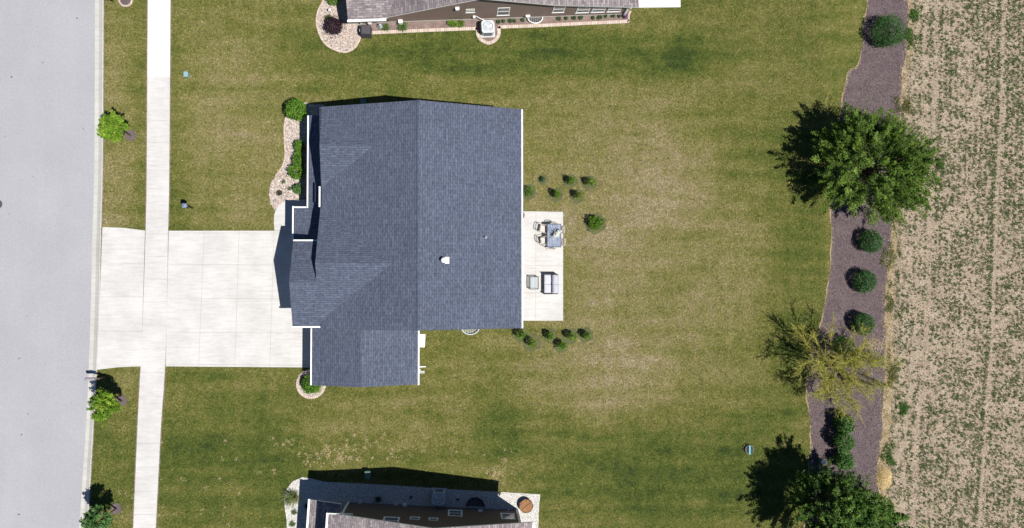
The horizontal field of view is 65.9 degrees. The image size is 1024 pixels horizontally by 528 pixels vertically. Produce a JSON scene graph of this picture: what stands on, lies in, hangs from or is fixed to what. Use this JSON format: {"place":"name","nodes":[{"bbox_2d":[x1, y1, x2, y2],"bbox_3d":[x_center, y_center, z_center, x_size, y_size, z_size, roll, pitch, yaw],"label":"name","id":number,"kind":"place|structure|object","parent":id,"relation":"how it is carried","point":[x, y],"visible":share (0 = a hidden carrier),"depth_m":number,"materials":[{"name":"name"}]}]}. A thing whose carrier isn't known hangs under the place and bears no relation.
{"place":"outdoors","nodes":[
{"label":"outdoors","id":0,"kind":"place"},
{"bbox_2d":[0,0,94,527],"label":"road","id":1,"kind":"structure","parent":0,"point":[47,93],"depth_m":51.83,"materials":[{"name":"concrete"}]},
{"bbox_2d":[79,0,103,527],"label":"kerb","id":2,"kind":"structure","parent":1,"relation":"on","point":[97,215],"depth_m":51.99,"materials":[{"name":"concrete"}]},
{"bbox_2d":[97,227,144,369],"bbox_3d":[-25.698,2.248,51.961,2.946,0.124,9.361,0,88,-3],"label":"driveway apron","id":3,"kind":"object","parent":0,"point":[121,302],"visible":1,"depth_m":51.90,"materials":[{"name":"concrete"}]},
{"bbox_2d":[133,76,169,527],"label":"sidewalk","id":4,"kind":"structure","parent":0,"point":[153,358],"depth_m":52.01,"materials":[{"name":"concrete"}]},
{"bbox_2d":[147,0,170,76],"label":"sidewalk","id":5,"kind":"structure","parent":0,"point":[158,59],"depth_m":52.54,"materials":[{"name":"white concrete"}]},
{"bbox_2d":[166,231,310,366],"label":"driveway","id":6,"kind":"structure","parent":0,"point":[228,300],"depth_m":52.32,"materials":[{"name":"concrete"}]},
{"bbox_2d":[274,199,306,230],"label":"front walk","id":7,"kind":"structure","parent":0,"point":[283,217],"depth_m":52.68,"materials":[{"name":"concrete"}]},
{"bbox_2d":[89,0,866,527],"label":"lawn","id":8,"kind":"structure","parent":0,"point":[840,36],"depth_m":53.74,"materials":[{"name":"green plant"}]},
{"bbox_2d":[89,10,104,508],"bbox_3d":[-27.212,-0.212,51.903,0.422,0.001,39.256,1,88,-3],"label":"soil edge","id":9,"kind":"object","parent":8,"relation":"on","point":[101,225],"visible":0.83,"depth_m":52.06,"materials":[{"name":"brown soil"}]},
{"bbox_2d":[111,503,121,513],"bbox_3d":[-25.811,15.933,51.502,0.701,0.065,0.734,0,88,-3],"label":"mulch ring","id":10,"kind":"object","parent":8,"relation":"on","point":[118,506],"visible":0.95,"depth_m":51.47,"materials":[{"name":"brown soil"}]},
{"bbox_2d":[79,504,116,527],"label":"street tree","id":11,"kind":"object","parent":10,"relation":"on","point":[93,514],"visible":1,"depth_m":48.65,"materials":[{"name":"green plant"}]},
{"bbox_2d":[116,395,126,405],"bbox_3d":[-25.571,8.943,51.724,0.701,0.065,0.735,0,88,-3],"label":"mulch ring","id":12,"kind":"object","parent":8,"relation":"on","point":[123,398],"visible":0.77,"depth_m":51.70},
{"bbox_2d":[86,387,121,426],"bbox_3d":[-25.472,8.902,49.946,1.948,3.589,2.010,33,87,-2],"label":"street tree","id":13,"kind":"object","parent":12,"relation":"on","point":[107,405],"visible":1,"depth_m":48.73,"materials":[{"name":"green plant"}]},
{"bbox_2d":[125,130,135,140],"bbox_3d":[-25.239,-8.513,52.261,0.701,0.065,0.734,0,88,-3],"label":"mulch ring","id":14,"kind":"object","parent":8,"relation":"on","point":[132,137],"visible":0.98,"depth_m":52.23,"materials":[{"name":"brown wood"}]},
{"bbox_2d":[96,110,130,143],"bbox_3d":[-25.194,-8.588,50.518,1.871,3.515,1.951,30,87,-2],"label":"street tree","id":15,"kind":"object","parent":14,"relation":"on","point":[110,123],"visible":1,"depth_m":49.32,"materials":[{"name":"green plant"}]},
{"bbox_2d":[132,0,147,527],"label":"soil edge","id":16,"kind":"object","parent":8,"relation":"on","point":[145,225],"visible":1,"depth_m":52.22,"materials":[{"name":"brown soil"}]},
{"bbox_2d":[156,6,171,527],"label":"soil edge","id":17,"kind":"object","parent":8,"relation":"on","point":[168,225],"visible":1,"depth_m":52.31,"materials":[{"name":"brown soil"}]},
{"bbox_2d":[275,103,308,175],"bbox_3d":[-15.106,-8.511,52.859,1.094,0.070,5.390,22,87,-3],"label":"paver edging","id":18,"kind":"object","parent":8,"relation":"on","point":[284,145],"visible":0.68,"depth_m":52.80,"materials":[{"name":"beige concrete"}]},
{"bbox_2d":[269,103,324,210],"bbox_3d":[-14.210,-7.165,52.898,4.000,0.078,7.225,0,88,-3],"label":"pebble bed","id":19,"kind":"object","parent":8,"relation":"on","point":[286,172],"visible":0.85,"depth_m":52.83,"materials":[{"name":"beige gravel"}]},
{"bbox_2d":[284,98,306,121],"bbox_3d":[-14.265,-10.168,52.030,1.482,1.833,1.588,0,88,-3],"label":"front shrub","id":20,"kind":"object","parent":19,"relation":"on","point":[291,112],"visible":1,"depth_m":51.73,"materials":[{"name":"green plant"}]},
{"bbox_2d":[286,164,305,180],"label":"front shrub","id":21,"kind":"object","parent":19,"relation":"on","point":[292,173],"visible":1,"depth_m":52.12,"materials":[{"name":"green plant"}]},
{"bbox_2d":[292,183,302,194],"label":"front shrub","id":22,"kind":"object","parent":19,"relation":"on","point":[297,189],"visible":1,"depth_m":52.19,"materials":[{"name":"green plant"}]},
{"bbox_2d":[292,150,304,169],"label":"front shrub","id":23,"kind":"object","parent":19,"relation":"on","point":[299,159],"visible":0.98,"depth_m":52.18,"materials":[{"name":"green plant"}]},
{"bbox_2d":[293,139,305,152],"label":"front shrub","id":24,"kind":"object","parent":19,"relation":"on","point":[299,146],"visible":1,"depth_m":52.25,"materials":[{"name":"green plant"}]},
{"bbox_2d":[298,369,324,397],"bbox_3d":[-13.348,7.968,52.501,1.960,0.078,1.949,0,88,-3],"label":"pebble bed","id":25,"kind":"object","parent":8,"relation":"on","point":[308,389],"visible":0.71,"depth_m":52.44,"materials":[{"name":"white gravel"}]},
{"bbox_2d":[296,378,325,398],"bbox_3d":[-13.345,8.265,52.451,1.966,0.100,1.368,0,88,-3],"label":"paver edging","id":26,"kind":"object","parent":25,"relation":"on","point":[306,396],"visible":0.87,"depth_m":52.37,"materials":[{"name":"beige stone"}]},
{"bbox_2d":[301,373,322,393],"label":"corner bush","id":27,"kind":"object","parent":25,"relation":"on","point":[305,385],"visible":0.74,"depth_m":51.70,"materials":[{"name":"green plant"}]},
{"bbox_2d":[118,432,520,527],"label":"dry grass clumps","id":28,"kind":"object","parent":8,"relation":"on","point":[340,458],"visible":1,"depth_m":52.43,"materials":[{"name":"beige plant"}]},
{"bbox_2d":[316,0,360,52],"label":"paver edging","id":29,"kind":"object","parent":8,"relation":"on","point":[350,50],"visible":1,"depth_m":53.20,"materials":[{"name":"beige concrete"}]},
{"bbox_2d":[317,0,360,51],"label":"pebble bed","id":30,"kind":"object","parent":8,"relation":"on","point":[340,18],"visible":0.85,"depth_m":53.27,"materials":[{"name":"beige gravel"}]},
{"bbox_2d":[321,14,345,37],"bbox_3d":[-11.931,-15.901,52.598,1.533,1.343,1.501,32,87,-2],"label":"purple bush","id":31,"kind":"object","parent":30,"relation":"on","point":[338,24],"visible":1,"depth_m":52.58,"materials":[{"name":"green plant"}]},
{"bbox_2d":[359,25,371,38],"bbox_3d":[-9.818,-15.606,52.932,0.784,0.930,0.700,0,88,-3],"label":"covered grill","id":32,"kind":"object","parent":8,"relation":"on","point":[366,31],"visible":1,"depth_m":52.51,"materials":[{"name":"black fabric"}]},
{"bbox_2d":[289,100,522,386],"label":"house","id":33,"kind":"structure","parent":8,"relation":"on","point":[407,224],"depth_m":48.05,"materials":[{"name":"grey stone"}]},
{"bbox_2d":[284,477,539,527],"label":"gravel bed","id":34,"kind":"object","parent":8,"relation":"on","point":[423,499],"visible":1,"depth_m":52.56,"materials":[{"name":"white gravel"}]},
{"bbox_2d":[280,489,300,509],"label":"ornamental grass","id":35,"kind":"object","parent":34,"relation":"on","point":[292,497],"depth_m":51.89,"materials":[{"name":"green plant"}]},
{"bbox_2d":[431,487,446,504],"bbox_3d":[-4.855,15.441,52.321,1.000,0.850,1.000,4,88,-3],"label":"air conditioner","id":36,"kind":"object","parent":34,"relation":"on","point":[438,496],"visible":1,"depth_m":51.97,"materials":[{"name":"metal"}]},
{"bbox_2d":[466,497,484,507],"bbox_3d":[-2.448,15.932,52.769,1.237,0.300,0.657,0,88,-3],"label":"window well","id":37,"kind":"object","parent":34,"relation":"on","point":[476,501],"depth_m":52.84,"materials":[{"name":"black paint"}]},
{"bbox_2d":[519,499,532,512],"bbox_3d":[0.933,16.166,52.885,0.940,0.415,0.960,0,88,-3],"label":"fire pit","id":38,"kind":"object","parent":34,"relation":"on","point":[525,505],"visible":1,"depth_m":52.69,"materials":[{"name":"brown wood"}]},
{"bbox_2d":[306,499,534,527],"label":"house","id":39,"kind":"structure","parent":8,"relation":"on","point":[331,513],"depth_m":49.79,"materials":[{"name":"grey"}]},
{"bbox_2d":[383,516,399,522],"bbox_3d":[-7.503,15.898,48.957,1.053,1.379,0.051,4,88,-3],"label":"window","id":40,"kind":"structure","parent":39,"relation":"in","point":[393,519],"depth_m":49.20,"materials":[{"name":"white glass"}]},
{"bbox_2d":[448,509,462,516],"bbox_3d":[-3.695,16.219,51.413,0.994,1.379,0.051,4,88,-3],"label":"window","id":41,"kind":"structure","parent":39,"relation":"in","point":[451,512],"depth_m":51.46,"materials":[{"name":"white glass"}]},
{"bbox_2d":[500,513,514,519],"bbox_3d":[-0.273,16.435,51.427,0.969,1.302,0.051,4,88,-3],"label":"window","id":42,"kind":"structure","parent":39,"relation":"in","point":[511,516],"depth_m":51.41,"materials":[{"name":"white glass"}]},
{"bbox_2d":[420,334,424,346],"bbox_3d":[-6.158,5.133,52.927,0.690,0.145,0.910,0,88,-3],"label":"door step","id":43,"kind":"object","parent":8,"relation":"on","point":[422,340],"depth_m":52.87,"materials":[{"name":"white concrete"}]},
{"bbox_2d":[346,0,638,24],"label":"house","id":44,"kind":"structure","parent":8,"relation":"on","point":[371,12],"depth_m":51.59,"materials":[{"name":"brown"}]},
{"bbox_2d":[496,7,509,15],"bbox_3d":[-0.569,-16.783,52.522,0.893,1.478,0.051,-3,88,-3],"label":"window","id":45,"kind":"structure","parent":44,"relation":"in","point":[500,11],"depth_m":52.50,"materials":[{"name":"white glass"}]},
{"bbox_2d":[552,6,565,12],"bbox_3d":[3.132,-16.983,52.644,0.856,1.312,0.051,-3,88,-3],"label":"window","id":46,"kind":"structure","parent":44,"relation":"in","point":[557,9],"depth_m":52.68,"materials":[{"name":"white glass"}]},
{"bbox_2d":[575,7,590,13],"bbox_3d":[4.777,-17.062,53.061,0.953,1.100,0.051,-3,88,-3],"label":"window","id":47,"kind":"structure","parent":44,"relation":"in","point":[580,9],"depth_m":53.07,"materials":[{"name":"white glass"}]},
{"bbox_2d":[590,7,606,12],"bbox_3d":[5.842,-17.117,53.183,0.970,1.011,0.051,-3,88,-3],"label":"window","id":48,"kind":"structure","parent":44,"relation":"in","point":[595,9],"depth_m":53.19,"materials":[{"name":"white glass"}]},
{"bbox_2d":[606,7,621,12],"bbox_3d":[6.921,-17.173,53.306,0.972,0.921,0.051,-3,88,-3],"label":"window","id":49,"kind":"structure","parent":44,"relation":"in","point":[611,9],"depth_m":53.29,"materials":[{"name":"white glass"}]},
{"bbox_2d":[363,10,628,43],"bbox_3d":[-1.044,-16.602,53.962,18.328,0.070,3.314,0,88,-3],"label":"flower bed","id":50,"kind":"object","parent":8,"relation":"on","point":[435,24],"visible":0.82,"depth_m":53.85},
{"bbox_2d":[397,22,408,31],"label":"bed plant","id":51,"kind":"object","parent":50,"relation":"on","point":[403,26],"visible":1,"depth_m":53.36,"materials":[{"name":"green plant"}]},
{"bbox_2d":[480,20,494,37],"bbox_3d":[-1.648,-15.949,53.441,1.000,0.850,1.000,-3,88,-3],"label":"air conditioner","id":52,"kind":"object","parent":50,"relation":"on","point":[487,28],"visible":1,"depth_m":53.10,"materials":[{"name":"metal"}]},
{"bbox_2d":[372,19,629,44],"bbox_3d":[-0.950,-15.647,53.900,18.306,0.090,1.296,-4,89,-3],"label":"paver edging","id":53,"kind":"object","parent":50,"relation":"on","point":[496,38],"visible":0.98,"depth_m":53.86,"materials":[{"name":"beige concrete"}]},
{"bbox_2d":[527,17,542,23],"bbox_3d":[1.573,-16.643,53.988,1.098,0.270,0.470,0,88,-3],"label":"window well","id":54,"kind":"object","parent":50,"relation":"on","point":[535,20],"depth_m":54.05,"materials":[{"name":"grey metal"}]},
{"bbox_2d":[512,327,528,342],"bbox_3d":[0.571,4.731,53.415,1.086,0.031,1.066,-29,90,-4],"label":"planting hole","id":55,"kind":"object","parent":8,"relation":"on","point":[516,330],"visible":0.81,"depth_m":53.39,"materials":[{"name":"green plant"}]},
{"bbox_2d":[516,329,526,339],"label":"young shrub","id":56,"kind":"object","parent":55,"relation":"on","point":[522,332],"visible":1,"depth_m":52.66,"materials":[{"name":"green plant"}]},
{"bbox_2d":[523,184,535,200],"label":"planting hole","id":57,"kind":"object","parent":8,"relation":"on","point":[529,197],"visible":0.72,"depth_m":53.72,"materials":[{"name":"green plant"}]},
{"bbox_2d":[523,186,533,195],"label":"young shrub","id":58,"kind":"object","parent":57,"relation":"on","point":[529,191],"visible":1,"depth_m":53.09,"materials":[{"name":"green plant"}]},
{"bbox_2d":[522,334,541,351],"bbox_3d":[1.322,5.311,53.443,1.273,0.031,1.230,-26,90,-4],"label":"planting hole","id":59,"kind":"object","parent":8,"relation":"on","point":[525,340],"visible":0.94,"depth_m":53.43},
{"bbox_2d":[528,337,536,348],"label":"young shrub","id":60,"kind":"object","parent":59,"relation":"on","point":[532,342],"visible":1,"depth_m":52.68,"materials":[{"name":"green plant"}]},
{"bbox_2d":[523,211,562,320],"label":"patio","id":61,"kind":"structure","parent":8,"relation":"on","point":[540,260],"depth_m":53.56,"materials":[{"name":"concrete"}]},
{"bbox_2d":[529,276,538,288],"bbox_3d":[1.472,1.276,53.292,0.605,0.448,0.875,0,88,-3],"label":"coffee table","id":62,"kind":"object","parent":61,"relation":"on","point":[533,282],"visible":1,"depth_m":53.37,"materials":[{"name":"grey metal"}]},
{"bbox_2d":[544,274,558,293],"bbox_3d":[2.646,1.349,53.185,0.971,0.776,1.370,0,88,-3],"label":"loveseat","id":63,"kind":"object","parent":61,"relation":"on","point":[551,283],"visible":1,"depth_m":53.04,"materials":[{"name":"fabric"}]},
{"bbox_2d":[546,224,560,246],"bbox_3d":[2.800,-1.901,53.323,0.965,0.715,1.575,0,88,-3],"label":"dining table","id":64,"kind":"object","parent":61,"relation":"on","point":[551,240],"visible":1,"depth_m":52.97,"materials":[{"name":"grey metal"}]},
{"bbox_2d":[541,328,556,342],"bbox_3d":[2.508,4.856,53.526,1.068,0.032,1.040,0,88,-3],"label":"planting hole","id":65,"kind":"object","parent":8,"relation":"on","point":[545,331],"visible":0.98,"depth_m":53.51,"materials":[{"name":"green plant"}]},
{"bbox_2d":[548,187,562,202],"bbox_3d":[2.949,-4.691,53.836,1.079,0.030,1.097,0,88,-3],"label":"planting hole","id":66,"kind":"object","parent":8,"relation":"on","point":[551,196],"visible":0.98,"depth_m":53.82,"materials":[{"name":"green plant"}]},
{"bbox_2d":[553,337,567,352],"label":"planting hole","id":67,"kind":"object","parent":8,"relation":"on","point":[556,341],"visible":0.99,"depth_m":53.53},
{"bbox_2d":[562,328,577,344],"bbox_3d":[3.977,4.902,53.611,1.169,0.032,1.154,0,88,-3],"label":"planting hole","id":68,"kind":"object","parent":8,"relation":"on","point":[565,339],"visible":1,"depth_m":53.59,"materials":[{"name":"green plant"}]},
{"bbox_2d":[566,332,577,341],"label":"young shrub","id":69,"kind":"object","parent":68,"relation":"on","point":[568,337],"visible":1,"depth_m":52.83,"materials":[{"name":"green plant"}]},
{"bbox_2d":[563,174,577,188],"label":"planting hole","id":70,"kind":"object","parent":8,"relation":"on","point":[565,180],"visible":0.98,"depth_m":53.91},
{"bbox_2d":[569,189,584,203],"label":"planting hole","id":71,"kind":"object","parent":8,"relation":"on","point":[573,197],"visible":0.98,"depth_m":53.90,"materials":[{"name":"green plant"}]},
{"bbox_2d":[577,327,593,342],"bbox_3d":[4.985,4.779,53.675,1.054,0.033,1.055,-40,91,-4],"label":"planting hole","id":72,"kind":"object","parent":8,"relation":"on","point":[580,335],"visible":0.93,"depth_m":53.65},
{"bbox_2d":[581,175,597,190],"bbox_3d":[5.279,-5.546,54.000,1.098,0.029,1.055,-24,90,-4],"label":"planting hole","id":73,"kind":"object","parent":8,"relation":"on","point":[585,186],"visible":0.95,"depth_m":53.98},
{"bbox_2d":[584,213,605,233],"bbox_3d":[5.673,-2.812,53.942,1.456,0.030,1.465,-41,91,-4],"label":"planting hole","id":74,"kind":"object","parent":8,"relation":"on","point":[587,225],"visible":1,"depth_m":53.92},
{"bbox_2d":[588,215,603,232],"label":"young shrub","id":75,"kind":"object","parent":74,"relation":"on","point":[597,221],"visible":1,"depth_m":53.18,"materials":[{"name":"green plant"}]},
{"bbox_2d":[630,0,680,9],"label":"neighbour patio","id":76,"kind":"structure","parent":8,"relation":"on","point":[658,3],"depth_m":54.60,"materials":[{"name":"white concrete"}]},
{"bbox_2d":[745,445,753,454],"bbox_3d":[16.187,12.668,53.927,0.604,0.352,0.622,0,88,-3],"label":"lawn ornament","id":77,"kind":"object","parent":8,"relation":"on","point":[748,449],"visible":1,"depth_m":53.80,"materials":[{"name":"teal metal"}]},
{"bbox_2d":[804,0,914,527],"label":"mulch bed","id":78,"kind":"object","parent":8,"relation":"on","point":[849,299],"visible":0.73,"depth_m":54.86,"materials":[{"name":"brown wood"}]},
{"bbox_2d":[804,4,867,527],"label":"dry edge","id":79,"kind":"object","parent":78,"relation":"on","point":[830,247],"visible":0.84,"depth_m":54.83,"materials":[{"name":"beige plant"}]},
{"bbox_2d":[784,459,892,527],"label":"broad tree","id":80,"kind":"object","parent":78,"relation":"on","point":[848,506],"visible":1,"depth_m":49.86,"materials":[{"name":"green plant"}]},
{"bbox_2d":[831,335,854,355],"bbox_3d":[22.571,5.613,53.945,1.484,1.522,1.416,22,87,-3],"label":"evergreen shrub","id":81,"kind":"object","parent":78,"relation":"on","point":[838,344],"visible":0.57,"depth_m":53.87,"materials":[{"name":"green plant"}]},
{"bbox_2d":[831,432,855,454],"bbox_3d":[22.509,12.081,53.509,1.466,2.042,1.597,-40,91,-4],"label":"leafy bush","id":82,"kind":"object","parent":78,"relation":"on","point":[839,446],"visible":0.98,"depth_m":53.20,"materials":[{"name":"green plant"}]},
{"bbox_2d":[832,414,854,433],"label":"leafy bush","id":83,"kind":"object","parent":78,"relation":"on","point":[844,426],"visible":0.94,"depth_m":53.35,"materials":[{"name":"green plant"}]},
{"bbox_2d":[832,451,855,470],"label":"leafy bush","id":84,"kind":"object","parent":78,"relation":"on","point":[838,458],"visible":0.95,"depth_m":53.55,"materials":[{"name":"green plant"}]},
{"bbox_2d":[781,310,908,426],"bbox_3d":[21.415,6.639,51.685,8.198,5.798,6.484,27,87,-2],"label":"weeping tree","id":85,"kind":"object","parent":78,"relation":"on","point":[857,361],"visible":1,"depth_m":51.90,"materials":[{"name":"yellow plant"}]},
{"bbox_2d":[850,312,874,335],"bbox_3d":[24.094,4.126,54.120,1.617,1.432,1.726,0,88,-3],"label":"evergreen shrub","id":86,"kind":"object","parent":78,"relation":"on","point":[859,318],"visible":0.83,"depth_m":53.86,"materials":[{"name":"green plant"}]},
{"bbox_2d":[852,269,876,292],"bbox_3d":[24.231,1.230,54.152,1.592,1.565,1.730,-34,90,-4],"label":"evergreen shrub","id":87,"kind":"object","parent":78,"relation":"on","point":[871,280],"visible":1,"depth_m":53.94,"materials":[{"name":"green plant"}]},
{"bbox_2d":[857,228,883,253],"bbox_3d":[24.704,-1.576,54.264,1.675,1.564,1.763,0,88,-3],"label":"evergreen shrub","id":88,"kind":"object","parent":78,"relation":"on","point":[866,235],"visible":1,"depth_m":54.05,"materials":[{"name":"green plant"}]},
{"bbox_2d":[808,93,944,237],"bbox_3d":[23.879,-6.656,52.105,9.027,6.058,8.243,21,87,-3],"label":"broad tree","id":89,"kind":"object","parent":78,"relation":"on","point":[904,162],"visible":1,"depth_m":51.23,"materials":[{"name":"green plant"}]},
{"bbox_2d":[876,466,891,489],"bbox_3d":[25.696,14.797,54.405,1.242,0.432,1.742,0,88,-3],"label":"straw mound","id":90,"kind":"object","parent":78,"relation":"on","point":[884,478],"visible":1,"depth_m":54.41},
{"bbox_2d":[868,13,907,48],"bbox_3d":[26.017,-16.140,54.596,2.528,1.923,2.547,26,87,-2],"label":"evergreen shrub","id":91,"kind":"object","parent":78,"relation":"on","point":[889,34],"visible":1,"depth_m":54.35,"materials":[{"name":"green plant"}]},
{"bbox_2d":[886,0,1023,527],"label":"field soil","id":92,"kind":"structure","parent":0,"point":[914,354],"depth_m":55.31,"materials":[{"name":"beige soil"}]},
{"bbox_2d":[877,0,911,524],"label":"weedy strip","id":93,"kind":"object","parent":92,"relation":"on","point":[888,325],"visible":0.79,"depth_m":54.92,"materials":[{"name":"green plant"}]},
{"bbox_2d":[881,442,895,467],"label":"weeds","id":94,"kind":"object","parent":93,"relation":"on","point":[888,456],"visible":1,"depth_m":54.53,"materials":[{"name":"green plant"}]},
{"bbox_2d":[879,242,903,269],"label":"weeds","id":95,"kind":"object","parent":93,"relation":"on","point":[889,255],"visible":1,"depth_m":55.02,"materials":[{"name":"green plant"}]},
{"bbox_2d":[886,348,898,385],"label":"weeds","id":96,"kind":"object","parent":93,"relation":"on","point":[892,376],"visible":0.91,"depth_m":54.77,"materials":[{"name":"green plant"}]},
{"bbox_2d":[881,279,904,319],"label":"weeds","id":97,"kind":"object","parent":93,"relation":"on","point":[890,305],"visible":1,"depth_m":54.93,"materials":[{"name":"green plant"}]},
{"bbox_2d":[876,1,916,523],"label":"strip weeds","id":98,"kind":"object","parent":93,"relation":"on","point":[892,289],"visible":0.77,"depth_m":54.93,"materials":[{"name":"green plant"}]},
{"bbox_2d":[879,498,925,527],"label":"weeds","id":99,"kind":"object","parent":93,"relation":"on","point":[894,518],"visible":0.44,"depth_m":51.24,"materials":[{"name":"green plant"}]},
{"bbox_2d":[899,25,920,49],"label":"weeds","id":100,"kind":"object","parent":93,"relation":"on","point":[908,37],"visible":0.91,"depth_m":55.51,"materials":[{"name":"green plant"}]},
{"bbox_2d":[895,402,910,415],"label":"weeds","id":101,"kind":"object","parent":92,"relation":"on","point":[904,406],"visible":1,"depth_m":54.72,"materials":[{"name":"green plant"}]},
{"bbox_2d":[891,96,925,114],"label":"weeds","id":102,"kind":"object","parent":92,"relation":"on","point":[906,104],"visible":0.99,"depth_m":55.37,"materials":[{"name":"green plant"}]},
{"bbox_2d":[908,9,919,23],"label":"weeds","id":103,"kind":"object","parent":92,"relation":"on","point":[914,12],"visible":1,"depth_m":55.60,"materials":[{"name":"green plant"}]},
{"bbox_2d":[929,154,949,185],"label":"weeds","id":104,"kind":"object","parent":92,"relation":"on","point":[938,164],"visible":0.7,"depth_m":55.32,"materials":[{"name":"green plant"}]},
{"bbox_2d":[886,0,1023,527],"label":"field plants","id":105,"kind":"object","parent":92,"relation":"on","point":[992,218],"visible":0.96,"depth_m":55.34,"materials":[{"name":"green plant"}]},
{"bbox_2d":[887,0,1023,527],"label":"field straw","id":106,"kind":"object","parent":92,"relation":"on","point":[993,288],"visible":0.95,"depth_m":55.31,"materials":[{"name":"beige plant"}]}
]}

